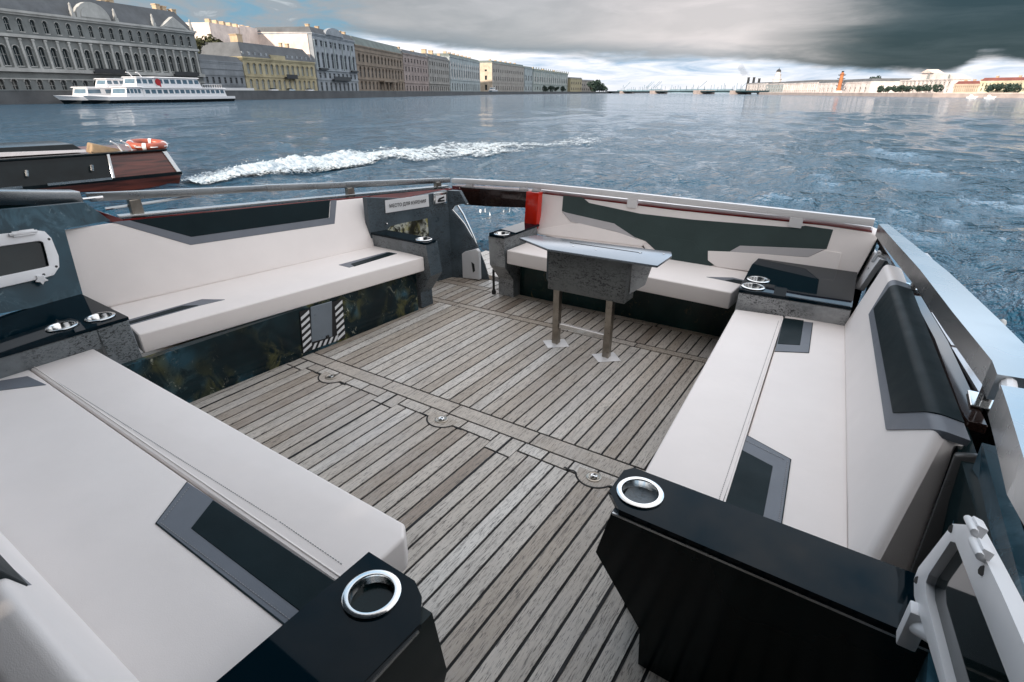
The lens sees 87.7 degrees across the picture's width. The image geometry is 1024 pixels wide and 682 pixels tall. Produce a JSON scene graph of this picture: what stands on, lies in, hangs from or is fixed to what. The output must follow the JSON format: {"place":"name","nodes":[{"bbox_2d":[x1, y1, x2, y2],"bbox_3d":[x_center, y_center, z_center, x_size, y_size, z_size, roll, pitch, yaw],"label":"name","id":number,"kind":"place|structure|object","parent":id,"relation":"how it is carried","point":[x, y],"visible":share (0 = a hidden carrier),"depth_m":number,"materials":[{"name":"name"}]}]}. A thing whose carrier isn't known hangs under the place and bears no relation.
{"place":"outdoors","nodes":[
{"label":"outdoors","id":0,"kind":"place"},
{"bbox_2d":[0,89,649,104],"bbox_3d":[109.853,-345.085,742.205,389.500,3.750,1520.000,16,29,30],"label":"embankment","id":1,"kind":"structure","parent":0,"point":[13,96],"depth_m":215.88,"materials":[{"name":"stone"}]},
{"bbox_2d":[397,46,428,91],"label":"pink house","id":2,"kind":"structure","parent":0,"point":[415,70],"depth_m":391.08,"materials":[{"name":"paint"}]},
{"bbox_2d":[421,49,450,90],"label":"grey house","id":3,"kind":"structure","parent":0,"point":[438,71],"depth_m":442.84,"materials":[{"name":"grey paint"}]},
{"bbox_2d":[433,51,479,90],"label":"pale palace","id":4,"kind":"structure","parent":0,"point":[464,73],"depth_m":517.62,"materials":[{"name":"grey paint"}]},
{"bbox_2d":[479,59,523,90],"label":"long house","id":5,"kind":"structure","parent":0,"point":[501,75],"depth_m":642.87,"materials":[{"name":"beige paint"}]},
{"bbox_2d":[0,93,1023,342],"bbox_3d":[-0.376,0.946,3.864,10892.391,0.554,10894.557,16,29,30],"label":"river","id":6,"kind":"structure","parent":0,"point":[938,181],"depth_m":26.19,"materials":[{"name":"blue liquid"}]},
{"bbox_2d":[53,78,122,103],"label":"ferry","id":7,"kind":"object","parent":6,"relation":"on","point":[102,86],"visible":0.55,"depth_m":132.94,"materials":[{"name":"paint"}]},
{"bbox_2d":[0,140,182,191],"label":"wooden boat","id":8,"kind":"object","parent":6,"relation":"on","point":[58,165],"visible":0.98,"depth_m":14.22,"materials":[{"name":"brown wood"}]},
{"bbox_2d":[125,138,167,149],"bbox_3d":[-10.613,-5.720,15.512,1.033,0.275,1.037,8,26,16],"label":"lifebuoy","id":9,"kind":"object","parent":8,"relation":"on","point":[144,144],"visible":0.91,"depth_m":15.29,"materials":[{"name":"orange plastic"}]},
{"bbox_2d":[82,72,234,103],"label":"ferry","id":10,"kind":"object","parent":6,"relation":"on","point":[132,89],"visible":1,"depth_m":143.11,"materials":[{"name":"paint"}]},
{"bbox_2d":[181,137,606,183],"bbox_3d":[-3.455,-8.815,24.438,22.287,0.544,7.339,-21,32,-37],"label":"wake foam","id":11,"kind":"object","parent":6,"relation":"on","point":[338,159],"visible":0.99,"depth_m":20.04,"materials":[{"name":"water foam"},{"name":"water"}]},
{"bbox_2d":[607,84,769,93],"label":"bridge","id":12,"kind":"structure","parent":6,"relation":"in","point":[732,91],"depth_m":745.35,"materials":[{"name":"metal"}]},
{"bbox_2d":[114,0,1023,91],"label":"sky","id":13,"kind":"structure","parent":0,"point":[680,44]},
{"bbox_2d":[567,77,581,91],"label":"ochre block","id":14,"kind":"structure","parent":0,"point":[574,84],"depth_m":963.78,"materials":[{"name":"yellow paint"}]},
{"bbox_2d":[581,80,593,91],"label":"tan block","id":15,"kind":"structure","parent":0,"point":[585,88],"depth_m":1052.68,"materials":[{"name":"beige stone"}]},
{"bbox_2d":[617,81,744,92],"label":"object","id":16,"kind":"structure","parent":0,"point":[686,89],"depth_m":1966.59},
{"bbox_2d":[834,71,844,91],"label":"rostral column","id":17,"kind":"structure","parent":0,"point":[841,78],"depth_m":420.33,"materials":[{"name":"orange brick"}]},
{"bbox_2d":[757,92,1023,97],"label":"quay","id":18,"kind":"structure","parent":0,"point":[995,95],"depth_m":313.95,"materials":[{"name":"stone"}]},
{"label":"bank ground","id":19,"kind":"structure","parent":0,"visible":0},
{"bbox_2d":[746,82,768,92],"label":"white block","id":20,"kind":"structure","parent":19,"relation":"on","point":[755,86],"depth_m":643.56,"materials":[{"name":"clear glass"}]},
{"bbox_2d":[766,68,784,91],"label":"domed museum","id":21,"kind":"structure","parent":19,"relation":"on","point":[776,84],"depth_m":589.69,"materials":[{"name":"white stone"}]},
{"bbox_2d":[783,80,826,91],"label":"columned block","id":22,"kind":"structure","parent":19,"relation":"on","point":[803,86],"depth_m":513.52,"materials":[{"name":"white stone"}]},
{"bbox_2d":[817,78,911,92],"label":"white warehouse","id":23,"kind":"structure","parent":19,"relation":"on","point":[871,85],"depth_m":406.23,"materials":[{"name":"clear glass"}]},
{"bbox_2d":[905,85,915,92],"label":"tree","id":24,"kind":"object","parent":19,"relation":"on","point":[908,88],"visible":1,"depth_m":338.80,"materials":[{"name":"green plant"}]},
{"bbox_2d":[920,84,931,92],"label":"tree","id":25,"kind":"object","parent":19,"relation":"on","point":[925,87],"visible":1,"depth_m":324.99,"materials":[{"name":"green plant"}]},
{"bbox_2d":[898,69,971,92],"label":"exchange hall","id":26,"kind":"structure","parent":19,"relation":"on","point":[947,81],"depth_m":330.40,"materials":[{"name":"white stone"}]},
{"bbox_2d":[932,84,944,92],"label":"tree","id":27,"kind":"object","parent":19,"relation":"on","point":[936,89],"visible":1,"depth_m":315.30,"materials":[{"name":"green plant"}]},
{"bbox_2d":[952,79,982,93],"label":"terrace house","id":28,"kind":"structure","parent":19,"relation":"on","point":[965,86],"depth_m":305.69,"materials":[{"name":"beige paint"}]},
{"bbox_2d":[985,84,995,92],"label":"tree","id":29,"kind":"object","parent":19,"relation":"on","point":[989,88],"visible":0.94,"depth_m":288.55,"materials":[{"name":"green plant"}]},
{"bbox_2d":[993,83,1004,92],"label":"tree","id":30,"kind":"object","parent":19,"relation":"on","point":[998,87],"visible":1,"depth_m":285.74,"materials":[{"name":"green plant"}]},
{"bbox_2d":[977,75,1023,92],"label":"lemon house","id":31,"kind":"structure","parent":19,"relation":"on","point":[1019,80],"depth_m":291.37,"materials":[{"name":"paint"}]},
{"bbox_2d":[1003,83,1013,92],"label":"tree","id":32,"kind":"object","parent":19,"relation":"on","point":[1007,88],"visible":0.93,"depth_m":283.38,"materials":[{"name":"green plant"}]},
{"bbox_2d":[1009,83,1022,92],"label":"tree","id":33,"kind":"object","parent":19,"relation":"on","point":[1015,87],"visible":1,"depth_m":280.04,"materials":[{"name":"green plant"}]},
{"label":"street","id":34,"kind":"structure","parent":0,"visible":0},
{"bbox_2d":[0,0,204,89],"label":"palace","id":35,"kind":"structure","parent":34,"relation":"on","point":[56,44],"depth_m":153.49,"materials":[{"name":"grey stone"}]},
{"bbox_2d":[0,43,11,65],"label":"window","id":36,"kind":"structure","parent":35,"relation":"in","point":[3,53],"depth_m":136.14,"materials":[{"name":"black glass"}]},
{"bbox_2d":[2,16,12,31],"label":"window","id":37,"kind":"structure","parent":35,"relation":"in","point":[3,17],"depth_m":135.62,"materials":[{"name":"black glass"}]},
{"bbox_2d":[10,78,17,88],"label":"window","id":38,"kind":"structure","parent":35,"relation":"in","point":[12,80],"depth_m":138.87,"materials":[{"name":"black glass"}]},
{"bbox_2d":[11,44,24,66],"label":"window","id":39,"kind":"structure","parent":35,"relation":"in","point":[15,49],"depth_m":138.69,"materials":[{"name":"black glass"}]},
{"bbox_2d":[15,17,25,32],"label":"window","id":40,"kind":"structure","parent":35,"relation":"in","point":[18,21],"depth_m":138.31,"materials":[{"name":"black glass"}]},
{"bbox_2d":[23,78,30,89],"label":"window","id":41,"kind":"structure","parent":35,"relation":"in","point":[27,84],"depth_m":141.54,"materials":[{"name":"black glass"}]},
{"bbox_2d":[24,45,37,66],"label":"window","id":42,"kind":"structure","parent":35,"relation":"in","point":[28,50],"depth_m":141.35,"materials":[{"name":"black glass"}]},
{"bbox_2d":[29,19,38,33],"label":"window","id":43,"kind":"structure","parent":35,"relation":"in","point":[30,20],"depth_m":140.94,"materials":[{"name":"black glass"}]},
{"bbox_2d":[36,79,43,89],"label":"window","id":44,"kind":"structure","parent":35,"relation":"in","point":[39,83],"depth_m":144.28,"materials":[{"name":"black glass"}]},
{"bbox_2d":[37,46,49,67],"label":"window","id":45,"kind":"structure","parent":35,"relation":"in","point":[43,59],"depth_m":144.07,"materials":[{"name":"black glass"}]},
{"bbox_2d":[41,20,50,34],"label":"window","id":46,"kind":"structure","parent":35,"relation":"in","point":[44,25],"depth_m":143.63,"materials":[{"name":"black glass"}]},
{"bbox_2d":[49,47,61,67],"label":"window","id":47,"kind":"structure","parent":35,"relation":"in","point":[51,49],"depth_m":146.68,"materials":[{"name":"black glass"}]},
{"bbox_2d":[53,21,62,35],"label":"window","id":48,"kind":"structure","parent":35,"relation":"in","point":[56,26],"depth_m":146.36,"materials":[{"name":"black glass"}]},
{"bbox_2d":[60,79,66,89],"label":"window","id":49,"kind":"structure","parent":35,"relation":"in","point":[62,82],"depth_m":149.53,"materials":[{"name":"black glass"}]},
{"bbox_2d":[61,48,72,68],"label":"window","id":50,"kind":"structure","parent":35,"relation":"in","point":[63,50],"depth_m":149.28,"materials":[{"name":"black glass"}]},
{"bbox_2d":[65,23,73,36],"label":"window","id":51,"kind":"structure","parent":35,"relation":"in","point":[68,29],"depth_m":148.95,"materials":[{"name":"black glass"}]},
{"bbox_2d":[72,48,83,68],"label":"window","id":52,"kind":"structure","parent":35,"relation":"in","point":[75,52],"depth_m":151.96,"materials":[{"name":"black glass"}]},
{"bbox_2d":[83,49,93,68],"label":"window","id":53,"kind":"structure","parent":35,"relation":"in","point":[86,53],"depth_m":154.58,"materials":[{"name":"black glass"}]},
{"bbox_2d":[94,50,102,68],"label":"window","id":54,"kind":"structure","parent":35,"relation":"in","point":[96,53],"depth_m":157.17,"materials":[{"name":"black glass"}]},
{"bbox_2d":[104,51,112,68],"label":"window","id":55,"kind":"structure","parent":35,"relation":"in","point":[106,53],"depth_m":159.84,"materials":[{"name":"black glass"}]},
{"bbox_2d":[114,51,121,68],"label":"window","id":56,"kind":"structure","parent":35,"relation":"in","point":[115,53],"depth_m":162.44,"materials":[{"name":"black glass"}]},
{"bbox_2d":[124,52,133,70],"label":"window","id":57,"kind":"structure","parent":35,"relation":"in","point":[125,53],"depth_m":165.24,"materials":[{"name":"black glass"}]},
{"bbox_2d":[133,53,141,70],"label":"window","id":58,"kind":"structure","parent":35,"relation":"in","point":[135,56],"depth_m":167.92,"materials":[{"name":"black glass"}]},
{"bbox_2d":[142,53,149,70],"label":"window","id":59,"kind":"structure","parent":35,"relation":"in","point":[145,60],"depth_m":170.50,"materials":[{"name":"black glass"}]},
{"bbox_2d":[151,54,159,71],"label":"window","id":60,"kind":"structure","parent":35,"relation":"in","point":[152,55],"depth_m":173.19,"materials":[{"name":"grey glass"}]},
{"bbox_2d":[159,54,167,71],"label":"window","id":61,"kind":"structure","parent":35,"relation":"in","point":[162,61],"depth_m":175.85,"materials":[{"name":"grey glass"}]},
{"bbox_2d":[168,55,173,71],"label":"window","id":62,"kind":"structure","parent":35,"relation":"in","point":[170,61],"depth_m":178.45,"materials":[{"name":"grey glass"}]},
{"bbox_2d":[195,37,212,53],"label":"tree","id":63,"kind":"object","parent":34,"relation":"on","point":[199,41],"visible":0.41,"depth_m":212.55,"materials":[{"name":"green plant"}]},
{"bbox_2d":[204,34,222,41],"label":"tree","id":64,"kind":"object","parent":34,"relation":"on","point":[213,38],"visible":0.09,"depth_m":218.54,"materials":[{"name":"green plant"}]},
{"bbox_2d":[198,54,246,87],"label":"scaffolded house","id":65,"kind":"structure","parent":34,"relation":"on","point":[223,71],"depth_m":198.94,"materials":[{"name":"grey stone"}]},
{"bbox_2d":[224,88,253,89],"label":"hoarding","id":66,"kind":"object","parent":34,"relation":"on","point":[239,89],"visible":0.34,"depth_m":203.95,"materials":[{"name":"white"}]},
{"bbox_2d":[186,19,309,56],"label":"tenement","id":67,"kind":"structure","parent":34,"relation":"on","point":[221,30],"depth_m":242.71,"materials":[{"name":"white paint"}]},
{"bbox_2d":[198,34,317,90],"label":"yellow palace","id":68,"kind":"structure","parent":34,"relation":"on","point":[267,67],"depth_m":223.72,"materials":[{"name":"paint"}]},
{"bbox_2d":[255,24,358,90],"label":"tall palace","id":69,"kind":"structure","parent":34,"relation":"on","point":[332,54],"depth_m":264.44,"materials":[{"name":"white paint"}]},
{"bbox_2d":[350,36,404,90],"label":"brown palace","id":70,"kind":"structure","parent":34,"relation":"on","point":[379,66],"depth_m":324.02,"materials":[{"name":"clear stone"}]},
{"bbox_2d":[524,66,532,91],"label":"link building","id":71,"kind":"structure","parent":34,"relation":"on","point":[528,76],"depth_m":739.74,"materials":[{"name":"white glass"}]},
{"bbox_2d":[532,67,568,91],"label":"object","id":72,"kind":"structure","parent":34,"relation":"on","point":[543,77],"depth_m":831.70,"materials":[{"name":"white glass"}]},
{"bbox_2d":[587,80,597,91],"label":"tree","id":73,"kind":"object","parent":34,"relation":"on","point":[593,87],"visible":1,"depth_m":1010.69,"materials":[{"name":"green plant"}]},
{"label":"hull","id":74,"kind":"structure","parent":0,"visible":0},
{"bbox_2d":[139,277,719,681],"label":"deck","id":75,"kind":"structure","parent":74,"relation":"on","point":[499,657],"depth_m":2.74,"materials":[{"name":"brown wood"}]},
{"bbox_2d":[0,294,141,378],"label":"corner console","id":76,"kind":"object","parent":75,"relation":"on","point":[33,337],"visible":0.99,"depth_m":2.68,"materials":[{"name":"plastic"}]},
{"bbox_2d":[0,349,407,681],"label":"bench","id":77,"kind":"object","parent":75,"relation":"on","point":[150,531],"visible":0.98,"depth_m":1.56,"materials":[{"name":"white leather"}]},
{"bbox_2d":[0,185,451,329],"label":"bulwark","id":78,"kind":"object","parent":75,"relation":"on","point":[53,221],"visible":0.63,"depth_m":3.04,"materials":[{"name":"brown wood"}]},
{"bbox_2d":[0,229,58,287],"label":"hatch window","id":79,"kind":"structure","parent":78,"relation":"attached to","point":[27,255],"depth_m":2.87,"materials":[{"name":"white plastic"}]},
{"bbox_2d":[0,189,102,208],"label":"hand rail","id":80,"kind":"object","parent":78,"relation":"attached to","point":[12,198],"visible":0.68,"depth_m":3.08,"materials":[{"name":"metal"}]},
{"bbox_2d":[85,178,450,216],"bbox_3d":[-1.596,-1.169,4.184,2.775,0.306,0.061,-22,33,-39],"label":"hand rail","id":81,"kind":"object","parent":78,"relation":"attached to","point":[133,198],"visible":0.92,"depth_m":3.77,"materials":[{"name":"metal"}]},
{"bbox_2d":[65,198,423,402],"bbox_3d":[-1.654,-0.427,3.674,0.970,0.905,2.139,22,33,38],"label":"bench","id":82,"kind":"object","parent":75,"relation":"on","point":[287,283],"visible":0.81,"depth_m":3.48,"materials":[{"name":"white leather"}]},
{"bbox_2d":[216,552,446,681],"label":"armrest","id":83,"kind":"object","parent":75,"relation":"on","point":[368,617],"visible":1,"depth_m":1.16,"materials":[{"name":"plastic"}]},
{"bbox_2d":[371,230,441,307],"bbox_3d":[-0.869,-0.599,4.437,0.640,0.572,0.145,16,29,30],"label":"armrest","id":84,"kind":"object","parent":75,"relation":"on","point":[426,248],"visible":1,"depth_m":4.28,"materials":[{"name":"stone"}]},
{"bbox_2d":[199,360,613,681],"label":"hatch seam","id":85,"kind":"object","parent":75,"relation":"on","point":[577,643],"visible":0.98,"depth_m":2.44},
{"bbox_2d":[362,190,489,280],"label":"slate wall","id":86,"kind":"structure","parent":75,"relation":"on","point":[444,226],"depth_m":4.82,"materials":[{"name":"metal"}]},
{"bbox_2d":[385,195,428,212],"bbox_3d":[-0.892,-1.175,4.562,0.434,0.103,0.012,-21,32,-37],"label":"sign","id":87,"kind":"object","parent":86,"relation":"attached to","point":[402,204],"visible":1,"depth_m":4.55,"materials":[{"name":"white plastic"}]},
{"bbox_2d":[433,191,446,204],"bbox_3d":[-0.640,-1.274,4.762,0.152,0.104,0.018,-21,32,-37],"label":"sign","id":88,"kind":"object","parent":86,"relation":"attached to","point":[439,197],"visible":1,"depth_m":4.75,"materials":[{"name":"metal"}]},
{"bbox_2d":[457,205,479,249],"bbox_3d":[-0.377,-0.962,5.090,0.336,0.628,0.018,16,29,30],"label":"grab pole","id":89,"kind":"object","parent":86,"relation":"attached to","point":[461,211],"visible":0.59,"depth_m":5.05,"materials":[{"name":"metal"}]},
{"bbox_2d":[462,248,480,279],"bbox_3d":[-0.399,-0.734,5.037,0.241,0.310,0.045,16,29,30],"label":"locker hatch","id":90,"kind":"object","parent":86,"relation":"attached to","point":[471,263],"visible":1,"depth_m":5.01,"materials":[{"name":"white plastic"}]},
{"bbox_2d":[319,371,613,486],"bbox_3d":[-0.387,0.438,2.894,1.971,0.005,0.103,15,29,29],"label":"lift tab","id":91,"kind":"object","parent":75,"relation":"on","point":[581,472],"visible":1,"depth_m":2.85,"materials":[{"name":"grey wood"}]},
{"bbox_2d":[325,374,336,379],"bbox_3d":[-1.134,0.222,3.340,0.072,0.010,0.072,16,29,30],"label":"lift ring","id":92,"kind":"object","parent":91,"relation":"on","point":[330,376],"visible":1,"depth_m":3.33,"materials":[{"name":"metal"}]},
{"bbox_2d":[435,415,447,422],"bbox_3d":[-0.385,0.423,2.907,0.072,0.010,0.072,16,29,30],"label":"lift ring","id":93,"kind":"object","parent":91,"relation":"on","point":[441,419],"visible":1,"depth_m":2.90,"materials":[{"name":"metal"}]},
{"bbox_2d":[586,471,601,481],"bbox_3d":[0.380,0.626,2.473,0.072,0.010,0.072,16,29,30],"label":"lift ring","id":94,"kind":"object","parent":91,"relation":"on","point":[592,476],"visible":1,"depth_m":2.47,"materials":[{"name":"metal"}]},
{"bbox_2d":[492,269,495,294],"bbox_3d":[-0.134,-0.515,4.636,0.090,0.230,0.039,-5,25,-10],"label":"door stop","id":95,"kind":"object","parent":75,"relation":"on","point":[493,283],"depth_m":4.63,"materials":[{"name":"black metal"}]},
{"bbox_2d":[488,222,538,296],"bbox_3d":[0.015,-0.701,4.651,0.180,0.574,0.545,16,29,30],"label":"armrest","id":96,"kind":"object","parent":75,"relation":"on","point":[502,241],"visible":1,"depth_m":4.49,"materials":[{"name":"stone"}]},
{"bbox_2d":[519,235,671,361],"bbox_3d":[0.493,-0.274,3.558,1.016,0.721,0.335,14,28,27],"label":"folding table","id":97,"kind":"object","parent":75,"relation":"on","point":[611,274],"visible":1,"depth_m":3.38,"materials":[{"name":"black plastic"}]},
{"bbox_2d":[507,194,876,336],"bbox_3d":[1.145,-0.550,4.029,2.556,0.828,0.768,16,29,30],"label":"bench","id":98,"kind":"object","parent":75,"relation":"on","point":[694,282],"visible":0.75,"depth_m":3.96,"materials":[{"name":"white leather"}]},
{"bbox_2d":[596,468,930,681],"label":"armrest","id":99,"kind":"object","parent":75,"relation":"on","point":[710,589],"visible":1,"depth_m":1.39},
{"bbox_2d":[735,258,857,325],"bbox_3d":[1.778,-0.127,3.427,0.625,0.570,0.775,16,29,30],"label":"corner console","id":100,"kind":"object","parent":75,"relation":"on","point":[807,292],"visible":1,"depth_m":3.15,"materials":[{"name":"metal"}]},
{"bbox_2d":[624,265,977,605],"bbox_3d":[1.216,0.281,2.281,0.823,0.802,2.158,14,28,27],"label":"bench","id":101,"kind":"object","parent":75,"relation":"on","point":[852,434],"visible":0.89,"depth_m":1.89,"materials":[{"name":"white leather"}]},
{"bbox_2d":[864,239,1023,681],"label":"bulwark","id":102,"kind":"object","parent":75,"relation":"on","point":[979,490],"visible":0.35,"depth_m":1.32,"materials":[{"name":"metal"}]},
{"bbox_2d":[855,250,884,290],"bbox_3d":[2.454,-0.516,3.750,0.114,0.506,1.301,13,28,26],"label":"hatch window","id":103,"kind":"structure","parent":102,"relation":"attached to","point":[873,264],"depth_m":3.28,"materials":[{"name":"white plastic"}]},
{"bbox_2d":[875,224,1023,410],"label":"hand rail","id":104,"kind":"object","parent":102,"relation":"attached to","point":[988,344],"visible":0.84,"depth_m":1.72,"materials":[{"name":"metal"}]},
{"bbox_2d":[988,378,1023,524],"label":"hand rail","id":105,"kind":"object","parent":104,"relation":"attached to","point":[1006,415],"visible":0.91,"depth_m":1.15,"materials":[{"name":"metal"}]},
{"bbox_2d":[896,515,1023,681],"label":"hatch window","id":106,"kind":"structure","parent":102,"relation":"attached to","point":[963,616],"depth_m":0.74,"materials":[{"name":"white plastic"}]},
{"bbox_2d":[199,278,712,681],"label":"deck caulking","id":107,"kind":"object","parent":74,"relation":"on","point":[646,672],"visible":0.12,"depth_m":2.58,"materials":[{"name":"black rubber"}]},
{"bbox_2d":[481,251,497,276],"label":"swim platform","id":108,"kind":"structure","parent":74,"relation":"on","point":[485,256],"depth_m":5.97,"materials":[{"name":"white plastic"}]},
{"bbox_2d":[452,184,877,317],"bbox_3d":[0.921,-0.765,4.542,3.557,0.884,0.130,16,29,30],"label":"transom","id":109,"kind":"object","parent":74,"relation":"on","point":[707,210],"visible":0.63,"depth_m":3.97,"materials":[{"name":"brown metal"}]},
{"bbox_2d":[460,186,542,228],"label":"gateway beam","id":110,"kind":"structure","parent":109,"relation":"attached to","point":[530,202],"depth_m":4.75,"materials":[{"name":"red paint"}]},
{"bbox_2d":[451,178,874,227],"bbox_3d":[0.870,-1.137,4.309,3.488,0.145,0.045,16,29,30],"label":"hand rail","id":111,"kind":"object","parent":109,"relation":"attached to","point":[797,217],"visible":0.88,"depth_m":4.01,"materials":[{"name":"silver metal"}]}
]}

